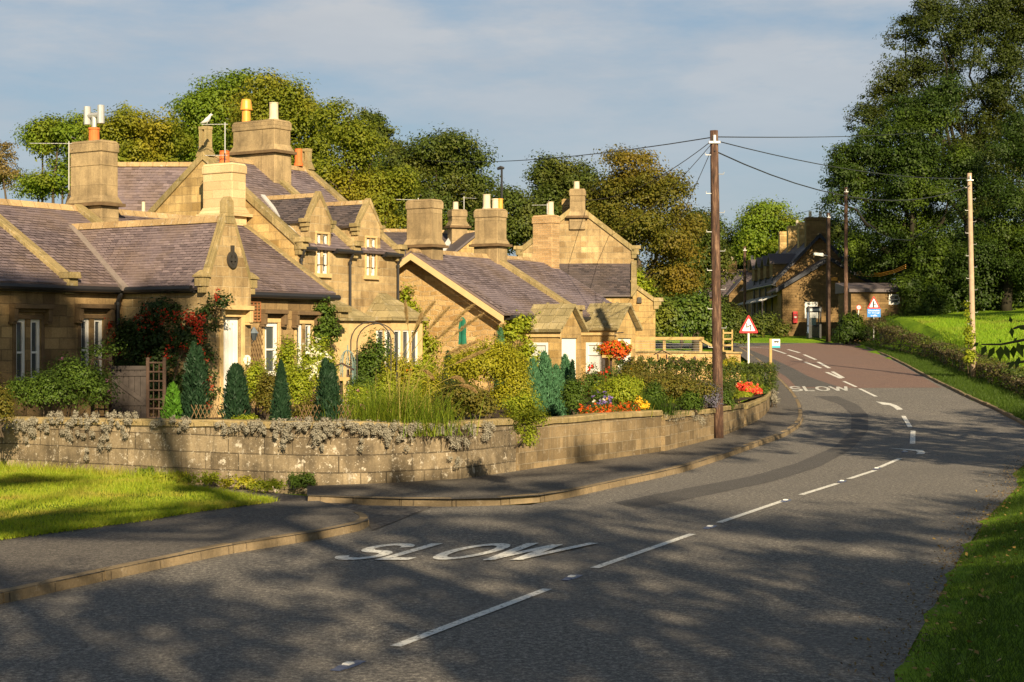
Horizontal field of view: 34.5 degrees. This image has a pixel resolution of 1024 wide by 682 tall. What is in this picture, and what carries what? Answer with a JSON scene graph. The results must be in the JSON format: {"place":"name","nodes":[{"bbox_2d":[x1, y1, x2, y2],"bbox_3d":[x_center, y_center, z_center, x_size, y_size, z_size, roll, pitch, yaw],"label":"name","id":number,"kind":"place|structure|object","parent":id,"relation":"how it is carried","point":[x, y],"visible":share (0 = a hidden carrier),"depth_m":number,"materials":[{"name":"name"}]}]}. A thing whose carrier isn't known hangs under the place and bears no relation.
{"place":"outdoors","nodes":[
{"label":"outdoors","id":0,"kind":"place"},
{"bbox_2d":[0,458,190,481],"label":"long grass","id":1,"kind":"structure","parent":0,"point":[115,473],"depth_m":33.96,"materials":[{"name":"plant"}]},
{"bbox_2d":[0,464,279,539],"bbox_3d":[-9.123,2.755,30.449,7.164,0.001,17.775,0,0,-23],"label":"lawn","id":2,"kind":"structure","parent":0,"point":[55,507],"depth_m":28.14,"materials":[{"name":"green plant"}]},
{"bbox_2d":[0,501,368,592],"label":"pavement","id":3,"kind":"structure","parent":0,"point":[30,559],"depth_m":23.32,"materials":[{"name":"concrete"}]},
{"bbox_2d":[177,484,431,529],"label":"track","id":4,"kind":"structure","parent":0,"point":[380,516],"depth_m":28.45,"materials":[{"name":"grey asphalt"}]},
{"bbox_2d":[90,395,761,420],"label":"garden soil","id":5,"kind":"structure","parent":0,"point":[496,415],"depth_m":42.78,"materials":[{"name":"soil"}]},
{"bbox_2d":[0,378,21,437],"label":"shrub","id":6,"kind":"object","parent":5,"relation":"on","point":[6,405],"visible":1,"depth_m":33.93,"materials":[{"name":"green plant"}]},
{"bbox_2d":[3,338,130,416],"bbox_3d":[-9.996,0.936,36.404,3.040,2.120,1.920,0,0,0],"label":"rose bush","id":7,"kind":"object","parent":5,"relation":"on","point":[47,387],"visible":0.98,"depth_m":36.23,"materials":[{"name":"green plant"}]},
{"bbox_2d":[111,366,145,417],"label":"garden gate","id":8,"kind":"structure","parent":5,"relation":"on","point":[131,399],"depth_m":37.60,"materials":[{"name":"brown wood"}]},
{"bbox_2d":[146,357,166,417],"bbox_3d":[-8.132,1.136,37.700,0.477,1.528,0.100,0,0,0],"label":"trellis panel","id":9,"kind":"object","parent":5,"relation":"on","point":[148,381],"visible":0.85,"depth_m":37.69,"materials":[{"name":"brown wood"}]},
{"bbox_2d":[102,287,235,415],"bbox_3d":[-8.472,0.314,40.791,4.248,3.215,1.600,0,0,22],"label":"firethorn bush","id":10,"kind":"object","parent":5,"relation":"on","point":[154,337],"visible":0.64,"depth_m":40.62,"materials":[{"name":"green plant"}]},
{"bbox_2d":[160,381,184,418],"bbox_3d":[-7.102,1.403,34.602,0.668,1.154,0.727,0,0,0],"label":"dwarf conifer","id":11,"kind":"object","parent":5,"relation":"on","point":[172,402],"visible":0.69,"depth_m":34.48,"materials":[{"name":"green plant"}]},
{"bbox_2d":[0,105,351,417],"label":"stone cottage","id":12,"kind":"structure","parent":5,"relation":"on","point":[81,261],"depth_m":41.60,"materials":[{"name":"stone"}]},
{"bbox_2d":[16,319,24,380],"bbox_3d":[-11.760,0.215,39.324,0.219,1.470,0.293,0,0,0],"label":"window","id":13,"kind":"structure","parent":12,"relation":"in","point":[20,326],"depth_m":39.38,"materials":[{"name":"white glass"}]},
{"bbox_2d":[31,319,38,377],"bbox_3d":[-11.515,0.215,39.701,0.219,1.470,0.293,0,0,0],"label":"window","id":14,"kind":"structure","parent":12,"relation":"in","point":[34,322],"depth_m":39.75,"materials":[{"name":"white glass"}]},
{"bbox_2d":[224,318,237,411],"bbox_3d":[-7.078,0.610,41.190,0.060,2.380,0.620,0,0,33],"label":"door","id":15,"kind":"structure","parent":12,"relation":"in","point":[230,324],"depth_m":41.21,"materials":[{"name":"wood"}]},
{"bbox_2d":[265,323,276,375],"bbox_3d":[-6.882,0.240,46.798,0.355,1.520,0.502,0,0,0],"label":"window","id":16,"kind":"structure","parent":12,"relation":"in","point":[271,328],"depth_m":46.86,"materials":[{"name":"white glass"}]},
{"bbox_2d":[178,341,214,418],"bbox_3d":[-6.605,0.980,34.419,0.838,2.000,0.701,0,0,43],"label":"dwarf conifer","id":17,"kind":"object","parent":5,"relation":"on","point":[195,387],"visible":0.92,"depth_m":34.30,"materials":[{"name":"green plant"}]},
{"bbox_2d":[217,363,253,418],"bbox_3d":[-5.629,1.204,33.602,0.760,1.553,0.778,0,0,0],"label":"dwarf conifer","id":18,"kind":"object","parent":5,"relation":"on","point":[235,395],"visible":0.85,"depth_m":33.46,"materials":[{"name":"green plant"}]},
{"bbox_2d":[243,356,271,417],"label":"rose bush","id":19,"kind":"object","parent":5,"relation":"on","point":[251,376],"visible":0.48,"depth_m":39.83,"materials":[{"name":"green plant"}]},
{"bbox_2d":[249,366,275,419],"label":"shrub","id":20,"kind":"object","parent":5,"relation":"on","point":[265,389],"visible":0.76,"depth_m":38.42,"materials":[{"name":"green plant"}]},
{"bbox_2d":[269,359,293,420],"bbox_3d":[-4.662,1.166,33.170,0.541,1.628,0.549,0,0,0],"label":"dwarf conifer","id":21,"kind":"object","parent":5,"relation":"on","point":[281,407],"visible":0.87,"depth_m":33.09,"materials":[{"name":"green plant"}]},
{"bbox_2d":[269,333,299,408],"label":"shrub","id":22,"kind":"object","parent":5,"relation":"on","point":[284,354],"visible":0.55,"depth_m":42.87,"materials":[{"name":"green plant"}]},
{"bbox_2d":[147,99,428,400],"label":"stone house","id":23,"kind":"structure","parent":5,"relation":"on","point":[350,253],"depth_m":52.49,"materials":[{"name":"beige stone"}]},
{"bbox_2d":[287,363,315,408],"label":"shrub","id":24,"kind":"object","parent":5,"relation":"on","point":[299,379],"visible":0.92,"depth_m":37.91,"materials":[{"name":"green plant"}]},
{"bbox_2d":[291,331,342,403],"bbox_3d":[-4.828,0.848,40.965,1.409,2.290,1.349,0,0,0],"label":"rose bush","id":25,"kind":"object","parent":5,"relation":"on","point":[315,355],"visible":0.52,"depth_m":40.72,"materials":[{"name":"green plant"}]},
{"bbox_2d":[312,356,343,420],"bbox_3d":[-3.681,1.141,33.043,0.714,1.678,0.744,0,0,0],"label":"dwarf conifer","id":26,"kind":"object","parent":5,"relation":"on","point":[329,379],"visible":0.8,"depth_m":32.89,"materials":[{"name":"green plant"}]},
{"bbox_2d":[310,296,345,398],"bbox_3d":[-5.442,0.287,48.453,1.252,3.246,1.047,0,0,-35],"label":"climbing rose","id":27,"kind":"object","parent":5,"relation":"on","point":[327,325],"visible":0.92,"depth_m":48.25,"materials":[{"name":"green plant"}]},
{"bbox_2d":[343,324,400,389],"bbox_3d":[-3.615,0.769,42.483,1.480,2.443,1.441,0,0,0],"label":"shrub","id":28,"kind":"object","parent":5,"relation":"on","point":[371,355],"visible":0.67,"depth_m":42.36,"materials":[{"name":"green plant"}]},
{"bbox_2d":[301,300,490,436],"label":"fountain grass","id":29,"kind":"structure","parent":5,"relation":"on","point":[404,409],"depth_m":32.76,"materials":[{"name":"plant"}]},
{"bbox_2d":[378,351,423,402],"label":"rose bush","id":30,"kind":"object","parent":5,"relation":"on","point":[406,366],"visible":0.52,"depth_m":41.70,"materials":[{"name":"green plant"}]},
{"bbox_2d":[399,282,441,365],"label":"wall vine","id":31,"kind":"object","parent":5,"relation":"on","point":[427,342],"depth_m":55.14,"materials":[{"name":"green plant"}]},
{"bbox_2d":[420,376,498,419],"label":"bronze fern","id":32,"kind":"object","parent":5,"relation":"on","point":[487,405],"visible":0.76,"depth_m":34.37,"materials":[{"name":"green plant"}]},
{"bbox_2d":[435,334,541,418],"bbox_3d":[-0.532,0.909,37.339,2.438,2.257,1.642,0,0,0],"label":"golden shrub","id":33,"kind":"object","parent":5,"relation":"on","point":[496,360],"visible":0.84,"depth_m":37.23,"materials":[{"name":"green plant"}]},
{"bbox_2d":[494,310,541,373],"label":"wall vine","id":34,"kind":"object","parent":5,"relation":"on","point":[520,325],"depth_m":53.74,"materials":[{"name":"green plant"}]},
{"bbox_2d":[396,194,642,397],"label":"stone cottage","id":35,"kind":"structure","parent":5,"relation":"on","point":[577,321],"depth_m":55.75,"materials":[{"name":"beige stone"}]},
{"bbox_2d":[523,357,546,413],"bbox_3d":[0.492,1.174,40.610,0.773,1.612,0.834,0,0,0],"label":"dwarf conifer","id":36,"kind":"object","parent":5,"relation":"on","point":[538,384],"visible":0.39,"depth_m":40.46,"materials":[{"name":"green plant"}]},
{"bbox_2d":[538,350,559,415],"bbox_3d":[0.769,1.095,41.079,0.762,1.771,0.834,0,0,16],"label":"dwarf conifer","id":37,"kind":"object","parent":5,"relation":"on","point":[548,375],"visible":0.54,"depth_m":40.95,"materials":[{"name":"green plant"}]},
{"bbox_2d":[556,375,590,414],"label":"shrub","id":38,"kind":"object","parent":5,"relation":"on","point":[572,392],"visible":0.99,"depth_m":39.35,"materials":[{"name":"green plant"}]},
{"bbox_2d":[599,345,620,376],"bbox_3d":[3.120,1.049,52.000,0.760,1.862,0.600,0,0,0],"label":"bird table","id":39,"kind":"object","parent":5,"relation":"on","point":[605,356],"visible":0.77,"depth_m":51.76,"materials":[{"name":"wood"}]},
{"bbox_2d":[593,332,632,359],"bbox_3d":[3.178,0.171,52.017,1.234,0.913,1.054,0,0,-30],"label":"hanging basket","id":40,"kind":"object","parent":39,"relation":"on","point":[611,350],"visible":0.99,"depth_m":51.78,"materials":[{"name":"orange plant"}]},
{"bbox_2d":[589,373,642,407],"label":"shrub","id":41,"kind":"object","parent":5,"relation":"on","point":[622,390],"visible":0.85,"depth_m":41.57,"materials":[{"name":"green plant"}]},
{"bbox_2d":[613,354,711,396],"bbox_3d":[5.118,1.221,54.533,3.592,1.599,1.080,0,0,17],"label":"clipped hedge","id":42,"kind":"object","parent":5,"relation":"on","point":[686,365],"visible":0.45,"depth_m":54.19,"materials":[{"name":"green plant"}]},
{"bbox_2d":[632,369,720,409],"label":"shrub","id":43,"kind":"object","parent":5,"relation":"on","point":[674,385],"visible":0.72,"depth_m":44.60,"materials":[{"name":"green plant"}]},
{"bbox_2d":[722,360,779,390],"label":"clipped hedge","id":44,"kind":"object","parent":5,"relation":"on","point":[747,369],"visible":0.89,"depth_m":61.09,"materials":[{"name":"green plant"}]},
{"bbox_2d":[0,343,1023,681],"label":"road","id":45,"kind":"structure","parent":0,"point":[760,583],"depth_m":19.89,"materials":[{"name":"grey asphalt"}]},
{"bbox_2d":[0,512,368,603],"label":"kerb","id":46,"kind":"structure","parent":45,"relation":"on","point":[92,578],"depth_m":21.22,"materials":[{"name":"stone"}]},
{"bbox_2d":[308,345,802,506],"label":"kerb","id":47,"kind":"structure","parent":45,"relation":"on","point":[389,501],"depth_m":30.21,"materials":[{"name":"concrete"}]},
{"bbox_2d":[818,446,1023,681],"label":"edge litter","id":48,"kind":"object","parent":45,"relation":"on","point":[922,613],"visible":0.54,"depth_m":20.76,"materials":[{"name":"plant"}]},
{"bbox_2d":[848,485,1023,681],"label":"fallen leaves","id":49,"kind":"object","parent":45,"relation":"on","point":[954,628],"visible":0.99,"depth_m":17.56,"materials":[{"name":"brown plant"}]},
{"bbox_2d":[855,343,1023,425],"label":"kerb","id":50,"kind":"structure","parent":45,"relation":"on","point":[1002,411],"depth_m":70.70,"materials":[{"name":"concrete"}]},
{"bbox_2d":[0,0,1023,331],"label":"sky","id":51,"kind":"structure","parent":0,"point":[568,77],"materials":[{"name":"blue"}]},
{"bbox_2d":[47,301,1023,681],"bbox_3d":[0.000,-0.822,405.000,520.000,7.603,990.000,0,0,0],"label":"ground","id":52,"kind":"structure","parent":0,"point":[903,671],"depth_m":19.69,"materials":[{"name":"green plant"}]},
{"bbox_2d":[0,140,26,198],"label":"broadleaf tree","id":53,"kind":"object","parent":52,"relation":"on","point":[5,170],"visible":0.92,"depth_m":88.01,"materials":[{"name":"brown plant"}]},
{"bbox_2d":[4,108,110,203],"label":"broadleaf tree","id":54,"kind":"object","parent":52,"relation":"on","point":[48,129],"visible":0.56,"depth_m":85.28,"materials":[{"name":"green plant"}]},
{"bbox_2d":[77,100,198,161],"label":"broadleaf tree","id":55,"kind":"object","parent":52,"relation":"on","point":[133,135],"visible":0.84,"depth_m":80.66,"materials":[{"name":"green plant"}]},
{"bbox_2d":[118,162,191,211],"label":"stone wing","id":56,"kind":"structure","parent":52,"relation":"on","point":[143,186],"depth_m":56.41,"materials":[{"name":"tile"}]},
{"bbox_2d":[159,67,259,161],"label":"broadleaf tree","id":57,"kind":"object","parent":52,"relation":"on","point":[198,107],"visible":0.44,"depth_m":82.96,"materials":[{"name":"green plant"}]},
{"bbox_2d":[0,416,457,493],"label":"garden wall","id":58,"kind":"structure","parent":52,"relation":"on","point":[202,445],"depth_m":32.86,"materials":[{"name":"stone"}]},
{"bbox_2d":[0,416,54,442],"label":"trailing plant","id":59,"kind":"object","parent":58,"relation":"hanging from","point":[32,430],"visible":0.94,"depth_m":35.32,"materials":[{"name":"grey plant"}]},
{"bbox_2d":[46,410,138,460],"bbox_3d":[-8.836,1.965,34.549,2.888,1.095,0.406,0,0,31],"label":"trailing plant","id":60,"kind":"object","parent":58,"relation":"hanging from","point":[91,419],"visible":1,"depth_m":34.38,"materials":[{"name":"grey plant"}]},
{"bbox_2d":[249,417,302,449],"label":"trailing plant","id":61,"kind":"object","parent":58,"relation":"hanging from","point":[286,429],"visible":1,"depth_m":32.11,"materials":[{"name":"grey plant"}]},
{"bbox_2d":[296,416,347,444],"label":"trailing plant","id":62,"kind":"object","parent":58,"relation":"hanging from","point":[305,425],"visible":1,"depth_m":31.90,"materials":[{"name":"grey plant"}]},
{"bbox_2d":[375,419,424,451],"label":"trailing plant","id":63,"kind":"object","parent":58,"relation":"hanging from","point":[387,431],"visible":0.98,"depth_m":32.30,"materials":[{"name":"grey plant"}]},
{"bbox_2d":[217,67,341,165],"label":"broadleaf tree","id":64,"kind":"object","parent":52,"relation":"on","point":[292,104],"visible":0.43,"depth_m":79.11,"materials":[{"name":"green plant"}]},
{"bbox_2d":[301,96,427,228],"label":"broadleaf tree","id":65,"kind":"object","parent":52,"relation":"on","point":[357,137],"visible":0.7,"depth_m":73.61,"materials":[{"name":"green plant"}]},
{"bbox_2d":[356,106,403,175],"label":"broadleaf tree","id":66,"kind":"object","parent":52,"relation":"on","point":[389,133],"visible":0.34,"depth_m":97.72,"materials":[{"name":"green plant"}]},
{"bbox_2d":[369,123,503,229],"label":"broadleaf tree","id":67,"kind":"object","parent":52,"relation":"on","point":[453,145],"visible":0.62,"depth_m":90.66,"materials":[{"name":"green plant"}]},
{"bbox_2d":[383,198,507,255],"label":"stone house","id":68,"kind":"structure","parent":52,"relation":"on","point":[457,236],"depth_m":70.66,"materials":[{"name":"beige stone"}]},
{"bbox_2d":[450,418,517,478],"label":"garden wall","id":69,"kind":"structure","parent":52,"relation":"on","point":[480,457],"depth_m":34.21,"materials":[{"name":"stone"}]},
{"bbox_2d":[467,181,559,255],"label":"broadleaf tree","id":70,"kind":"object","parent":52,"relation":"on","point":[519,227],"visible":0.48,"depth_m":85.28,"materials":[{"name":"green plant"}]},
{"bbox_2d":[518,148,610,222],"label":"broadleaf tree","id":71,"kind":"object","parent":52,"relation":"on","point":[552,181],"visible":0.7,"depth_m":99.12,"materials":[{"name":"green plant"}]},
{"bbox_2d":[513,181,640,305],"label":"stone house","id":72,"kind":"structure","parent":52,"relation":"on","point":[595,256],"depth_m":71.88,"materials":[{"name":"stone"}]},
{"bbox_2d":[516,410,662,470],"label":"garden wall","id":73,"kind":"structure","parent":52,"relation":"on","point":[576,438],"depth_m":38.22,"materials":[{"name":"beige stone"}]},
{"bbox_2d":[501,386,551,448],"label":"spilling shrub","id":74,"kind":"object","parent":73,"relation":"hanging from","point":[527,414],"visible":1,"depth_m":30.45,"materials":[{"name":"green plant"}]},
{"bbox_2d":[554,143,710,299],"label":"broadleaf tree","id":75,"kind":"object","parent":52,"relation":"on","point":[650,230],"visible":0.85,"depth_m":93.04,"materials":[{"name":"green plant"}]},
{"bbox_2d":[630,280,663,350],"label":"stone outhouse","id":76,"kind":"structure","parent":52,"relation":"on","point":[646,304],"depth_m":70.26,"materials":[{"name":"stone"}]},
{"bbox_2d":[661,408,715,450],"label":"garden wall","id":77,"kind":"structure","parent":52,"relation":"on","point":[680,433],"depth_m":43.66,"materials":[{"name":"beige stone"}]},
{"bbox_2d":[635,351,741,402],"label":"garden wall","id":78,"kind":"structure","parent":52,"relation":"on","point":[698,355],"depth_m":65.00,"materials":[{"name":"stone"}]},
{"bbox_2d":[643,213,741,350],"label":"broadleaf tree","id":79,"kind":"object","parent":52,"relation":"on","point":[725,258],"visible":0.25,"depth_m":115.35,"materials":[{"name":"green plant"}]},
{"bbox_2d":[655,286,733,350],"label":"laurel hedge","id":80,"kind":"object","parent":52,"relation":"on","point":[685,315],"visible":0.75,"depth_m":81.22,"materials":[{"name":"green plant"}]},
{"bbox_2d":[703,255,752,330],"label":"stone cottage","id":81,"kind":"structure","parent":52,"relation":"on","point":[731,291],"depth_m":168.55,"materials":[{"name":"stone"}]},
{"bbox_2d":[711,403,745,434],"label":"garden wall","id":82,"kind":"structure","parent":52,"relation":"on","point":[733,421],"depth_m":50.20,"materials":[{"name":"stone"}]},
{"bbox_2d":[703,292,755,349],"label":"dark shrub","id":83,"kind":"object","parent":52,"relation":"on","point":[737,318],"visible":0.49,"depth_m":117.58,"materials":[{"name":"green plant"}]},
{"bbox_2d":[740,391,770,426],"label":"garden wall","id":84,"kind":"structure","parent":52,"relation":"on","point":[756,409],"depth_m":55.03,"materials":[{"name":"stone"}]},
{"bbox_2d":[742,310,791,337],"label":"dark shrub","id":85,"kind":"object","parent":52,"relation":"on","point":[761,322],"visible":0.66,"depth_m":135.65,"materials":[{"name":"green plant"}]},
{"bbox_2d":[725,194,812,266],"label":"broadleaf tree","id":86,"kind":"object","parent":52,"relation":"on","point":[763,221],"visible":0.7,"depth_m":193.56,"materials":[{"name":"green plant"}]},
{"bbox_2d":[737,211,873,335],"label":"stone terrace","id":87,"kind":"structure","parent":52,"relation":"on","point":[788,278],"depth_m":144.00,"materials":[{"name":"stone"}]},
{"bbox_2d":[806,307,821,337],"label":"phone box","id":88,"kind":"object","parent":52,"relation":"on","point":[813,322],"visible":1,"depth_m":133.03,"materials":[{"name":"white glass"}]},
{"bbox_2d":[826,213,830,341],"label":"telegraph pole","id":89,"kind":"object","parent":52,"relation":"on","point":[828,306],"visible":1,"depth_m":130.85,"materials":[{"name":"brown wood"}]},
{"bbox_2d":[793,214,876,272],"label":"broadleaf tree","id":90,"kind":"object","parent":52,"relation":"on","point":[836,229],"visible":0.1,"depth_m":173.16,"materials":[{"name":"green plant"}]},
{"bbox_2d":[844,187,847,343],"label":"telegraph pole","id":91,"kind":"object","parent":52,"relation":"on","point":[845,252],"visible":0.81,"depth_m":127.28,"materials":[{"name":"brown wood"}]},
{"bbox_2d":[830,309,875,344],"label":"dark shrub","id":92,"kind":"object","parent":52,"relation":"on","point":[852,328],"visible":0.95,"depth_m":125.01,"materials":[{"name":"green plant"}]},
{"bbox_2d":[835,283,920,343],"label":"outbuilding","id":93,"kind":"structure","parent":52,"relation":"on","point":[863,294],"depth_m":128.00,"materials":[{"name":"stone"}]},
{"bbox_2d":[811,68,996,281],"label":"broadleaf tree","id":94,"kind":"object","parent":52,"relation":"on","point":[915,155],"visible":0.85,"depth_m":132.92,"materials":[{"name":"green plant"}]},
{"bbox_2d":[887,269,952,315],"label":"dark shrub","id":95,"kind":"object","parent":52,"relation":"on","point":[921,302],"visible":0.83,"depth_m":126.09,"materials":[{"name":"green plant"}]},
{"bbox_2d":[843,0,1023,300],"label":"broadleaf tree","id":96,"kind":"object","parent":52,"relation":"on","point":[987,18],"visible":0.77,"depth_m":144.47,"materials":[{"name":"green plant"}]},
{"bbox_2d":[858,318,1023,419],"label":"verge grass","id":97,"kind":"structure","parent":52,"relation":"on","point":[992,394],"depth_m":77.15,"materials":[{"name":"green plant"}]},
{"bbox_2d":[858,187,1023,304],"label":"broadleaf tree","id":98,"kind":"object","parent":52,"relation":"on","point":[878,280],"visible":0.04,"depth_m":165.95,"materials":[{"name":"green plant"}]},
{"bbox_2d":[863,318,1023,395],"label":"roadside hedge","id":99,"kind":"object","parent":52,"relation":"on","point":[1000,370],"visible":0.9,"depth_m":93.34,"materials":[{"name":"green plant"}]},
{"bbox_2d":[886,221,1023,312],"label":"undergrowth","id":100,"kind":"object","parent":52,"relation":"on","point":[988,289],"visible":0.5,"depth_m":128.68,"materials":[{"name":"green plant"}]},
{"bbox_2d":[897,466,1023,681],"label":"bank grass","id":101,"kind":"structure","parent":52,"relation":"on","point":[989,630],"depth_m":16.38,"materials":[{"name":"green plant"}]},
{"bbox_2d":[913,312,1023,368],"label":"field blades","id":102,"kind":"object","parent":52,"relation":"on","point":[984,324],"visible":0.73,"depth_m":103.62,"materials":[{"name":"green plant"}]},
{"bbox_2d":[964,173,977,377],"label":"telegraph pole","id":103,"kind":"object","parent":52,"relation":"on","point":[969,180],"visible":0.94,"depth_m":79.89,"materials":[{"name":"wood"}]},
{"bbox_2d":[961,301,977,378],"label":"ivy clump","id":104,"kind":"object","parent":103,"relation":"attached to","point":[969,354],"visible":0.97,"depth_m":79.63,"materials":[{"name":"green plant"}]},
{"bbox_2d":[939,108,1023,310],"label":"broadleaf tree","id":105,"kind":"object","parent":52,"relation":"on","point":[1010,196],"visible":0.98,"depth_m":127.44,"materials":[{"name":"green plant"}]},
{"bbox_2d":[307,346,802,498],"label":"pavement","id":106,"kind":"structure","parent":0,"point":[780,417],"depth_m":34.56,"materials":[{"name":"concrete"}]},
{"bbox_2d":[705,130,726,437],"bbox_3d":[5.820,-1.522,47.181,0.555,9.008,0.331,0,0,-28],"label":"telegraph pole","id":107,"kind":"object","parent":106,"relation":"on","point":[716,347],"visible":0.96,"depth_m":47.11,"materials":[{"name":"brown wood"}]},
{"bbox_2d":[973,316,1023,369],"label":"overhanging branch","id":108,"kind":"object","parent":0,"point":[1006,351],"visible":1,"depth_m":9.00,"materials":[{"name":"green plant"}]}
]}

